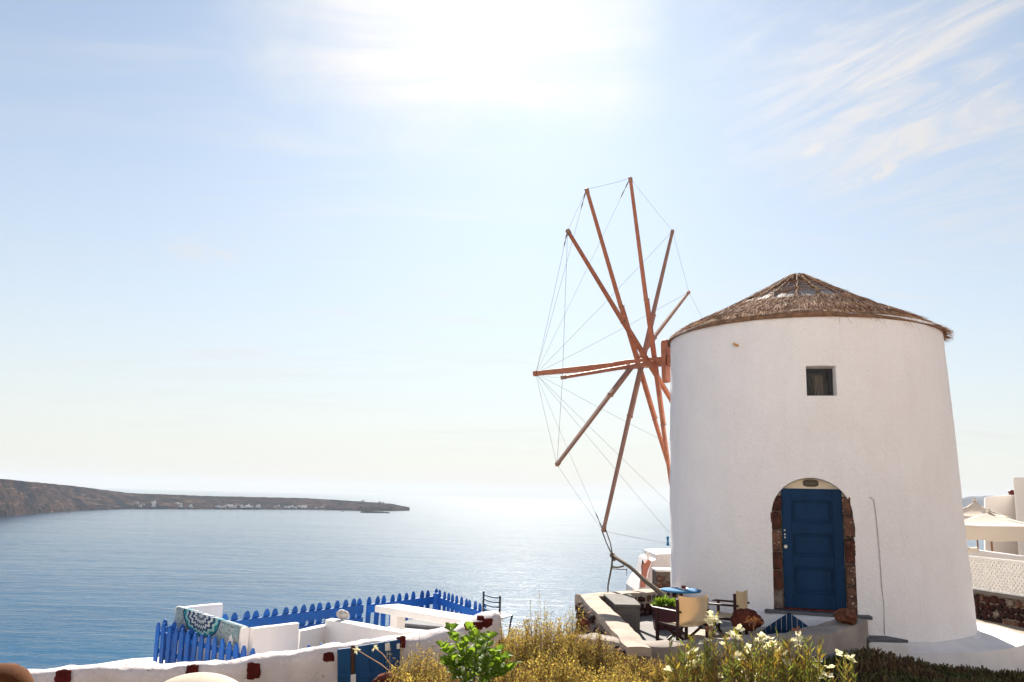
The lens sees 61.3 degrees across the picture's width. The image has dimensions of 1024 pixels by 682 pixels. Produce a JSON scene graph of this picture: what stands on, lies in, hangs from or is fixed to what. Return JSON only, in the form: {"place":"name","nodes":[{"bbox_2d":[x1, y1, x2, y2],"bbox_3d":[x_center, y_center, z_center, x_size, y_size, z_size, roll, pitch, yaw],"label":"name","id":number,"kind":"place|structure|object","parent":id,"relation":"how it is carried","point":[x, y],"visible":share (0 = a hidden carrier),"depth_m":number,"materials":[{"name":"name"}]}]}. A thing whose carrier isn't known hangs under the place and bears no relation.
{"place":"outdoors","nodes":[
{"label":"outdoors","id":0,"kind":"place"},
{"bbox_2d":[100,657,164,663],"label":"yard floor","id":1,"kind":"structure","parent":0,"point":[140,659],"depth_m":11.62,"materials":[{"name":"white paint"}]},
{"bbox_2d":[161,619,193,662],"bbox_3d":[-4.392,3.959,11.284,0.820,0.559,0.049,-7,-13,40],"label":"picket fence","id":2,"kind":"object","parent":1,"relation":"on","point":[174,625],"visible":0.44,"depth_m":11.32,"materials":[{"name":"blue paint"}]},
{"bbox_2d":[184,603,222,617],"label":"white wall","id":3,"kind":"structure","parent":1,"relation":"on","point":[215,609],"depth_m":12.26,"materials":[{"name":"paint"}]},
{"bbox_2d":[153,622,254,663],"bbox_3d":[-3.733,3.782,10.398,2.522,0.515,0.055,-8,-14,44],"label":"picket fence","id":4,"kind":"object","parent":1,"relation":"on","point":[228,652],"visible":0.63,"depth_m":10.62,"materials":[{"name":"blue paint"}]},
{"bbox_2d":[175,606,248,662],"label":"white wall","id":5,"kind":"structure","parent":1,"relation":"on","point":[243,636],"depth_m":9.99,"materials":[{"name":"paint"}]},
{"bbox_2d":[174,606,247,647],"bbox_3d":[-3.816,3.638,10.842,0.120,0.393,2.237,9,-13,-38],"label":"towel","id":6,"kind":"object","parent":5,"relation":"hanging from","point":[204,624],"visible":0.8,"depth_m":10.75,"materials":[{"name":"fabric"}]},
{"bbox_2d":[28,611,501,681],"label":"whitewashed wall","id":7,"kind":"structure","parent":1,"relation":"on","point":[315,664],"depth_m":9.05,"materials":[{"name":"white paint"}]},
{"bbox_2d":[337,639,400,681],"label":"blue yard gate","id":8,"kind":"structure","parent":7,"relation":"attached to","point":[352,666],"depth_m":9.36,"materials":[{"name":"paint"}]},
{"bbox_2d":[247,622,298,655],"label":"white wall","id":9,"kind":"structure","parent":1,"relation":"on","point":[276,637],"depth_m":10.26,"materials":[{"name":"paint"}]},
{"bbox_2d":[222,598,363,628],"bbox_3d":[-3.040,4.092,12.264,0.049,0.676,2.658,-5,-12,33],"label":"picket fence","id":10,"kind":"object","parent":1,"relation":"on","point":[320,613],"visible":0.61,"depth_m":12.37,"materials":[{"name":"blue paint"}]},
{"bbox_2d":[298,624,324,649],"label":"white wall","id":11,"kind":"structure","parent":1,"relation":"on","point":[313,636],"depth_m":11.10,"materials":[{"name":"paint"}]},
{"bbox_2d":[365,588,437,626],"bbox_3d":[-1.772,4.560,14.121,0.049,0.874,1.798,-5,-12,33],"label":"picket fence","id":12,"kind":"object","parent":1,"relation":"on","point":[422,601],"visible":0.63,"depth_m":13.99,"materials":[{"name":"blue paint"}]},
{"bbox_2d":[388,626,430,631],"bbox_3d":[-1.192,4.383,12.652,1.210,0.360,0.750,-2,-11,19],"label":"ledge","id":13,"kind":"object","parent":1,"relation":"on","point":[413,629],"depth_m":12.49,"materials":[{"name":"white paint"}]},
{"bbox_2d":[375,604,471,629],"bbox_3d":[-1.103,3.979,11.495,0.400,0.772,2.157,10,-13,-39],"label":"table","id":14,"kind":"object","parent":1,"relation":"on","point":[398,613],"visible":0.34,"depth_m":11.63,"materials":[{"name":"paint"}]},
{"bbox_2d":[433,593,438,609],"bbox_3d":[-1.290,4.616,14.762,0.130,0.600,0.090,1,-10,0],"label":"fence post","id":15,"kind":"object","parent":1,"relation":"on","point":[435,604],"visible":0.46,"depth_m":14.74,"materials":[{"name":"blue paint"}]},
{"bbox_2d":[437,589,486,615],"bbox_3d":[-0.844,4.529,13.812,0.049,0.878,2.084,6,-11,-24],"label":"picket fence","id":16,"kind":"object","parent":1,"relation":"on","point":[457,607],"visible":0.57,"depth_m":13.93,"materials":[{"name":"blue paint"}]},
{"bbox_2d":[482,591,512,637],"bbox_3d":[-0.242,4.013,12.438,0.292,0.811,0.625,7,-7,25],"label":"slatted chair","id":17,"kind":"object","parent":1,"relation":"on","point":[503,615],"visible":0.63,"depth_m":12.28,"materials":[{"name":"brown wood"}]},
{"bbox_2d":[165,672,237,681],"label":"white dome","id":18,"kind":"structure","parent":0,"point":[202,677],"depth_m":6.96,"materials":[{"name":"white paint"}]},
{"bbox_2d":[324,618,415,643],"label":"white wall","id":19,"kind":"structure","parent":0,"point":[341,631],"depth_m":10.91,"materials":[{"name":"paint"}]},
{"bbox_2d":[336,609,349,619],"bbox_3d":[-2.232,3.605,11.380,0.174,0.131,0.156,15,-14,-21],"label":"grey stone","id":20,"kind":"object","parent":19,"relation":"on","point":[342,614],"visible":1,"depth_m":11.33,"materials":[{"name":"white stone"}]},
{"bbox_2d":[405,619,445,628],"bbox_3d":[-1.172,4.186,12.738,0.943,0.050,0.480,-3,-11,22],"label":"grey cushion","id":21,"kind":"object","parent":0,"point":[414,623],"visible":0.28,"depth_m":12.61,"materials":[{"name":"white fabric"}]},
{"bbox_2d":[0,488,983,668],"bbox_3d":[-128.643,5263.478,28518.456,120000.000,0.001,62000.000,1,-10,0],"label":"sea","id":22,"kind":"structure","parent":0,"point":[84,587],"depth_m":1914.21,"materials":[{"name":"liquid"}]},
{"bbox_2d":[0,479,409,516],"bbox_3d":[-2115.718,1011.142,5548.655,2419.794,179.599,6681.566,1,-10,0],"label":"headland","id":23,"kind":"structure","parent":22,"relation":"on","point":[17,497],"depth_m":6045.32,"materials":[{"name":"grey stone"}]},
{"bbox_2d":[360,511,388,512],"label":"skerry","id":24,"kind":"structure","parent":22,"relation":"on","point":[372,512],"depth_m":6533.87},
{"bbox_2d":[962,496,989,507],"bbox_3d":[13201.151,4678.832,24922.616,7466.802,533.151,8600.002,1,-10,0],"label":"distant island","id":25,"kind":"structure","parent":22,"relation":"on","point":[966,501],"depth_m":21526.62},
{"bbox_2d":[0,0,1023,501],"label":"sky","id":26,"kind":"structure","parent":0,"point":[283,246],"materials":[{"name":"blue"}]},
{"bbox_2d":[574,653,741,681],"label":"dry grass","id":27,"kind":"structure","parent":0,"point":[721,679],"depth_m":9.91,"materials":[{"name":"yellow plant"}]},
{"bbox_2d":[976,619,1023,634],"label":"footpath","id":28,"kind":"structure","parent":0,"point":[1017,629],"depth_m":20.05,"materials":[{"name":"beige concrete"}]},
{"bbox_2d":[967,546,978,552],"bbox_3d":[12.237,6.700,23.439,0.860,2.671,0.860,-3,-11,25],"label":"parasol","id":29,"kind":"object","parent":28,"relation":"on","point":[972,549],"visible":0.2,"depth_m":23.14,"materials":[{"name":"fabric"}]},
{"bbox_2d":[963,498,1010,547],"bbox_3d":[17.374,7.808,32.203,2.223,3.829,2.223,-4,-11,27],"label":"parasol","id":30,"kind":"object","parent":28,"relation":"on","point":[974,508],"visible":0.57,"depth_m":32.02,"materials":[{"name":"fabric"}]},
{"bbox_2d":[964,509,1023,551],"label":"parasol","id":31,"kind":"object","parent":28,"relation":"on","point":[990,526],"visible":0.73,"depth_m":26.10,"materials":[{"name":"fabric"}]},
{"bbox_2d":[968,550,1023,592],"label":"white wall","id":32,"kind":"structure","parent":28,"relation":"on","point":[988,554],"depth_m":24.36,"materials":[{"name":"beige paint"}]},
{"bbox_2d":[973,588,1023,627],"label":"lava rubble wall","id":33,"kind":"structure","parent":28,"relation":"on","point":[1007,609],"depth_m":20.61,"materials":[{"name":"stone"}]},
{"bbox_2d":[969,556,1023,596],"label":"lattice fence","id":34,"kind":"object","parent":33,"relation":"on","point":[987,585],"visible":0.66,"depth_m":20.78,"materials":[{"name":"paint"}]},
{"bbox_2d":[1013,477,1023,554],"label":"tall white house","id":35,"kind":"structure","parent":28,"relation":"on","point":[1018,483],"depth_m":30.56,"materials":[{"name":"beige paint"}]},
{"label":"hillside","id":36,"kind":"structure","parent":0,"visible":0},
{"bbox_2d":[0,663,33,681],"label":"clay jar","id":37,"kind":"object","parent":36,"relation":"on","point":[11,672],"visible":1,"depth_m":6.21,"materials":[{"name":"ceramic"}]},
{"bbox_2d":[353,646,391,672],"bbox_3d":[-1.373,3.535,8.497,0.467,1.020,0.070,1,-10,0],"label":"dry stalk","id":38,"kind":"object","parent":36,"relation":"on","point":[357,648],"visible":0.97,"depth_m":8.57,"materials":[{"name":"plant"}]},
{"bbox_2d":[371,645,395,674],"bbox_3d":[-1.256,3.527,8.513,0.304,1.040,0.056,2,-10,-6],"label":"dry stalk","id":39,"kind":"object","parent":36,"relation":"on","point":[375,647],"visible":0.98,"depth_m":8.58,"materials":[{"name":"plant"}]},
{"bbox_2d":[371,673,399,681],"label":"red rock","id":40,"kind":"object","parent":36,"relation":"on","point":[381,677],"visible":0.83,"depth_m":8.01,"materials":[{"name":"stone"}]},
{"bbox_2d":[385,646,411,681],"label":"dry shrub","id":41,"kind":"object","parent":36,"relation":"on","point":[398,675],"visible":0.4,"depth_m":8.27,"materials":[{"name":"yellow plant"}]},
{"bbox_2d":[384,660,425,681],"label":"dry shrub","id":42,"kind":"object","parent":36,"relation":"on","point":[408,679],"visible":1,"depth_m":7.71,"materials":[{"name":"yellow plant"}]},
{"bbox_2d":[393,633,449,681],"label":"dry shrub","id":43,"kind":"object","parent":36,"relation":"on","point":[419,666],"visible":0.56,"depth_m":8.44,"materials":[{"name":"yellow plant"}]},
{"bbox_2d":[423,652,476,681],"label":"dry shrub","id":44,"kind":"object","parent":36,"relation":"on","point":[441,678],"visible":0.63,"depth_m":7.80,"materials":[{"name":"yellow plant"}]},
{"bbox_2d":[436,621,521,681],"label":"green plant","id":45,"kind":"object","parent":36,"relation":"on","point":[491,664],"visible":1,"depth_m":7.23,"materials":[{"name":"green plant"}]},
{"bbox_2d":[490,644,537,681],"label":"dry shrub","id":46,"kind":"object","parent":36,"relation":"on","point":[507,677],"visible":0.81,"depth_m":7.57,"materials":[{"name":"yellow plant"}]},
{"bbox_2d":[479,620,550,681],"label":"dry shrub","id":47,"kind":"object","parent":36,"relation":"on","point":[521,655],"visible":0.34,"depth_m":8.57,"materials":[{"name":"yellow plant"}]},
{"bbox_2d":[495,589,599,681],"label":"dry shrub","id":48,"kind":"object","parent":36,"relation":"on","point":[539,639],"visible":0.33,"depth_m":8.92,"materials":[{"name":"yellow plant"}]},
{"bbox_2d":[515,637,599,681],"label":"dry shrub","id":49,"kind":"object","parent":36,"relation":"on","point":[565,676],"visible":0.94,"depth_m":7.78,"materials":[{"name":"yellow plant"}]},
{"bbox_2d":[560,607,588,645],"bbox_3d":[0.850,4.389,12.019,0.608,1.370,0.557,-4,-11,26],"label":"dry shrub","id":50,"kind":"object","parent":36,"relation":"on","point":[574,625],"visible":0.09,"depth_m":12.09,"materials":[{"name":"yellow plant"}]},
{"bbox_2d":[578,618,588,625],"bbox_3d":[0.993,3.872,11.908,0.128,0.108,0.148,6,-11,-24],"label":"red rock","id":51,"kind":"object","parent":36,"relation":"on","point":[581,622],"visible":0.91,"depth_m":11.87,"materials":[{"name":"stone"}]},
{"bbox_2d":[564,626,629,680],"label":"dry shrub","id":52,"kind":"object","parent":36,"relation":"on","point":[598,649],"visible":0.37,"depth_m":9.09,"materials":[{"name":"yellow plant"}]},
{"bbox_2d":[581,655,647,681],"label":"dry shrub","id":53,"kind":"object","parent":36,"relation":"on","point":[609,679],"visible":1,"depth_m":7.60,"materials":[{"name":"yellow plant"}]},
{"bbox_2d":[597,653,659,681],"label":"dry shrub","id":54,"kind":"object","parent":36,"relation":"on","point":[641,667],"visible":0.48,"depth_m":8.73,"materials":[{"name":"yellow plant"}]},
{"bbox_2d":[626,548,670,589],"bbox_3d":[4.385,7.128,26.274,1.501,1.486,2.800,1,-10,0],"label":"chapel","id":55,"kind":"structure","parent":36,"relation":"on","point":[648,559],"depth_m":25.32,"materials":[{"name":"paint"}]},
{"bbox_2d":[652,567,670,587],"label":"rubble wall","id":56,"kind":"structure","parent":55,"relation":"attached to","point":[661,578],"depth_m":18.41,"materials":[{"name":"brown stone"}]},
{"bbox_2d":[640,653,695,681],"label":"dry shrub","id":57,"kind":"object","parent":36,"relation":"on","point":[657,676],"visible":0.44,"depth_m":8.45,"materials":[{"name":"yellow plant"}]},
{"bbox_2d":[662,674,692,681],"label":"dry shrub","id":58,"kind":"object","parent":36,"relation":"on","point":[667,679],"visible":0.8,"depth_m":7.51,"materials":[{"name":"yellow plant"}]},
{"bbox_2d":[664,610,729,681],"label":"oleander","id":59,"kind":"object","parent":36,"relation":"on","point":[708,668],"visible":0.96,"depth_m":7.64,"materials":[{"name":"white plant"}]},
{"bbox_2d":[701,626,713,660],"bbox_3d":[1.800,3.069,7.899,0.112,0.905,0.068,-5,-12,33],"label":"seed stalk","id":60,"kind":"object","parent":36,"relation":"on","point":[707,627],"visible":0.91,"depth_m":7.96,"materials":[{"name":"brown plant"}]},
{"bbox_2d":[638,615,858,676],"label":"terrace","id":61,"kind":"structure","parent":36,"relation":"on","point":[647,631],"depth_m":13.65,"materials":[{"name":"white concrete"}]},
{"bbox_2d":[575,595,651,670],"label":"terrace parapet","id":62,"kind":"structure","parent":61,"relation":"on","point":[602,615],"depth_m":12.08,"materials":[{"name":"stone"}]},
{"bbox_2d":[603,594,640,632],"bbox_3d":[1.810,4.443,14.136,0.474,0.430,1.491,1,-10,0],"label":"cement bench","id":63,"kind":"object","parent":61,"relation":"on","point":[626,608],"visible":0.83,"depth_m":13.46,"materials":[{"name":"grey concrete"}]},
{"bbox_2d":[575,588,678,619],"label":"back parapet","id":64,"kind":"structure","parent":61,"relation":"on","point":[644,598],"depth_m":15.46,"materials":[{"name":"white paint"}]},
{"bbox_2d":[650,605,675,629],"bbox_3d":[2.469,4.462,13.943,0.440,0.357,0.290,1,-10,0],"label":"maroon planter","id":65,"kind":"object","parent":61,"relation":"on","point":[667,616],"visible":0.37,"depth_m":13.83,"materials":[{"name":"plastic"}]},
{"bbox_2d":[651,595,675,606],"bbox_3d":[2.479,4.224,13.998,0.482,0.241,0.343,1,-10,0],"label":"potted succulent","id":66,"kind":"object","parent":65,"relation":"on","point":[663,601],"visible":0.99,"depth_m":13.94,"materials":[{"name":"green plant"}]},
{"bbox_2d":[652,594,709,640],"bbox_3d":[2.331,3.869,11.870,0.580,0.785,0.585,7,-12,-29],"label":"director chair","id":67,"kind":"object","parent":61,"relation":"on","point":[690,611],"visible":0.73,"depth_m":11.68,"materials":[{"name":"beige fabric"}]},
{"bbox_2d":[661,587,700,637],"bbox_3d":[2.515,4.073,12.844,0.600,0.738,0.600,1,-10,0],"label":"round table","id":68,"kind":"object","parent":61,"relation":"on","point":[678,590],"visible":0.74,"depth_m":12.78,"materials":[{"name":"blue paint"}]},
{"bbox_2d":[679,585,688,589],"bbox_3d":[2.555,3.673,12.865,0.150,0.058,0.150,1,-10,0],"label":"ashtray","id":69,"kind":"object","parent":68,"relation":"on","point":[683,587],"visible":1,"depth_m":12.84,"materials":[{"name":"white ceramic"}]},
{"bbox_2d":[575,618,868,671],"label":"terrace kerb","id":70,"kind":"structure","parent":61,"relation":"on","point":[839,636],"depth_m":11.81,"materials":[{"name":"grey stone"}]},
{"bbox_2d":[730,608,763,630],"bbox_3d":[3.333,3.965,12.278,0.462,0.320,0.423,-6,-22,7],"label":"lava rock","id":71,"kind":"object","parent":70,"relation":"on","point":[739,616],"visible":0.9,"depth_m":12.14,"materials":[{"name":"red stone"}]},
{"bbox_2d":[761,612,807,633],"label":"blue gate","id":72,"kind":"structure","parent":70,"relation":"attached to","point":[794,622],"depth_m":12.84,"materials":[{"name":"paint"}]},
{"bbox_2d":[833,608,857,624],"bbox_3d":[4.897,4.030,12.672,0.360,0.237,0.347,-8,-14,44],"label":"lava rock","id":73,"kind":"object","parent":70,"relation":"on","point":[847,615],"visible":1,"depth_m":12.56,"materials":[{"name":"brown stone"}]},
{"bbox_2d":[682,626,765,638],"bbox_3d":[3.267,4.457,13.067,1.788,0.198,0.664,8,-12,-31],"label":"stone ledge","id":74,"kind":"object","parent":61,"relation":"on","point":[700,634],"visible":0.27,"depth_m":12.87,"materials":[{"name":"white stone"}]},
{"bbox_2d":[708,590,749,636],"bbox_3d":[3.148,4.039,12.705,0.585,0.785,0.580,-5,-12,31],"label":"director chair","id":75,"kind":"object","parent":61,"relation":"on","point":[739,600],"visible":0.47,"depth_m":12.57,"materials":[{"name":"beige fabric"}]},
{"bbox_2d":[744,615,764,670],"bbox_3d":[2.222,3.031,7.896,0.188,1.005,0.140,1,-10,0],"label":"seed stalk","id":76,"kind":"object","parent":36,"relation":"on","point":[753,619],"visible":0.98,"depth_m":7.97,"materials":[{"name":"brown plant"}]},
{"bbox_2d":[719,624,793,681],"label":"oleander","id":77,"kind":"object","parent":36,"relation":"on","point":[752,664],"visible":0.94,"depth_m":7.75,"materials":[{"name":"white plant"}]},
{"bbox_2d":[533,177,1023,671],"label":"windmill","id":78,"kind":"object","parent":36,"relation":"on","point":[812,464],"visible":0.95,"depth_m":14.91,"materials":[{"name":"paint"}]},
{"bbox_2d":[602,530,675,602],"bbox_3d":[2.109,4.191,15.781,0.734,1.350,2.734,6,-11,-25],"label":"rope stay","id":79,"kind":"object","parent":78,"relation":"attached to","point":[614,557],"visible":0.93,"depth_m":16.12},
{"bbox_2d":[781,488,845,609],"bbox_3d":[5.039,3.468,14.464,0.970,1.960,0.105,-2,-11,18],"label":"door","id":80,"kind":"structure","parent":78,"relation":"in","point":[816,564],"depth_m":14.47,"materials":[{"name":"blue paint"}]},
{"bbox_2d":[806,369,832,395],"bbox_3d":[5.337,0.731,15.019,0.465,0.485,0.067,-1,-10,12],"label":"window","id":81,"kind":"structure","parent":78,"relation":"in","point":[818,381],"depth_m":15.03,"materials":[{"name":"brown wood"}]},
{"bbox_2d":[700,655,1004,681],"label":"planting bed","id":82,"kind":"object","parent":36,"relation":"on","point":[794,667],"visible":0.06,"depth_m":9.78,"materials":[{"name":"green plant"}]},
{"bbox_2d":[792,627,803,674],"bbox_3d":[2.620,3.086,7.896,0.109,0.923,0.082,6,-11,-24],"label":"seed stalk","id":83,"kind":"object","parent":82,"relation":"on","point":[795,630],"visible":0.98,"depth_m":7.95,"materials":[{"name":"beige plant"}]},
{"bbox_2d":[773,631,826,681],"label":"oleander","id":84,"kind":"object","parent":82,"relation":"on","point":[809,675],"visible":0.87,"depth_m":7.82,"materials":[{"name":"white plant"}]},
{"bbox_2d":[819,649,858,681],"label":"oleander","id":85,"kind":"object","parent":82,"relation":"on","point":[851,658],"visible":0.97,"depth_m":8.05,"materials":[{"name":"white plant"}]},
{"bbox_2d":[735,646,1023,681],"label":"succulent cover","id":86,"kind":"object","parent":82,"relation":"on","point":[909,669],"visible":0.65,"depth_m":9.63,"materials":[{"name":"green plant"}]},
{"bbox_2d":[868,642,908,659],"bbox_3d":[5.699,4.898,13.217,0.590,0.598,0.413,1,-10,0],"label":"white step","id":87,"kind":"object","parent":36,"relation":"on","point":[898,649],"visible":0.25,"depth_m":13.07,"materials":[{"name":"white paint"}]},
{"bbox_2d":[867,635,907,642],"bbox_3d":[5.708,4.582,13.289,0.603,0.045,0.384,1,-10,0],"label":"slate step","id":88,"kind":"object","parent":87,"relation":"on","point":[873,638],"visible":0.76,"depth_m":13.12,"materials":[{"name":"grey stone"}]},
{"bbox_2d":[984,490,1017,554],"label":"beige house","id":89,"kind":"structure","parent":36,"relation":"on","point":[1004,505],"depth_m":35.42,"materials":[{"name":"paint"}]}
]}

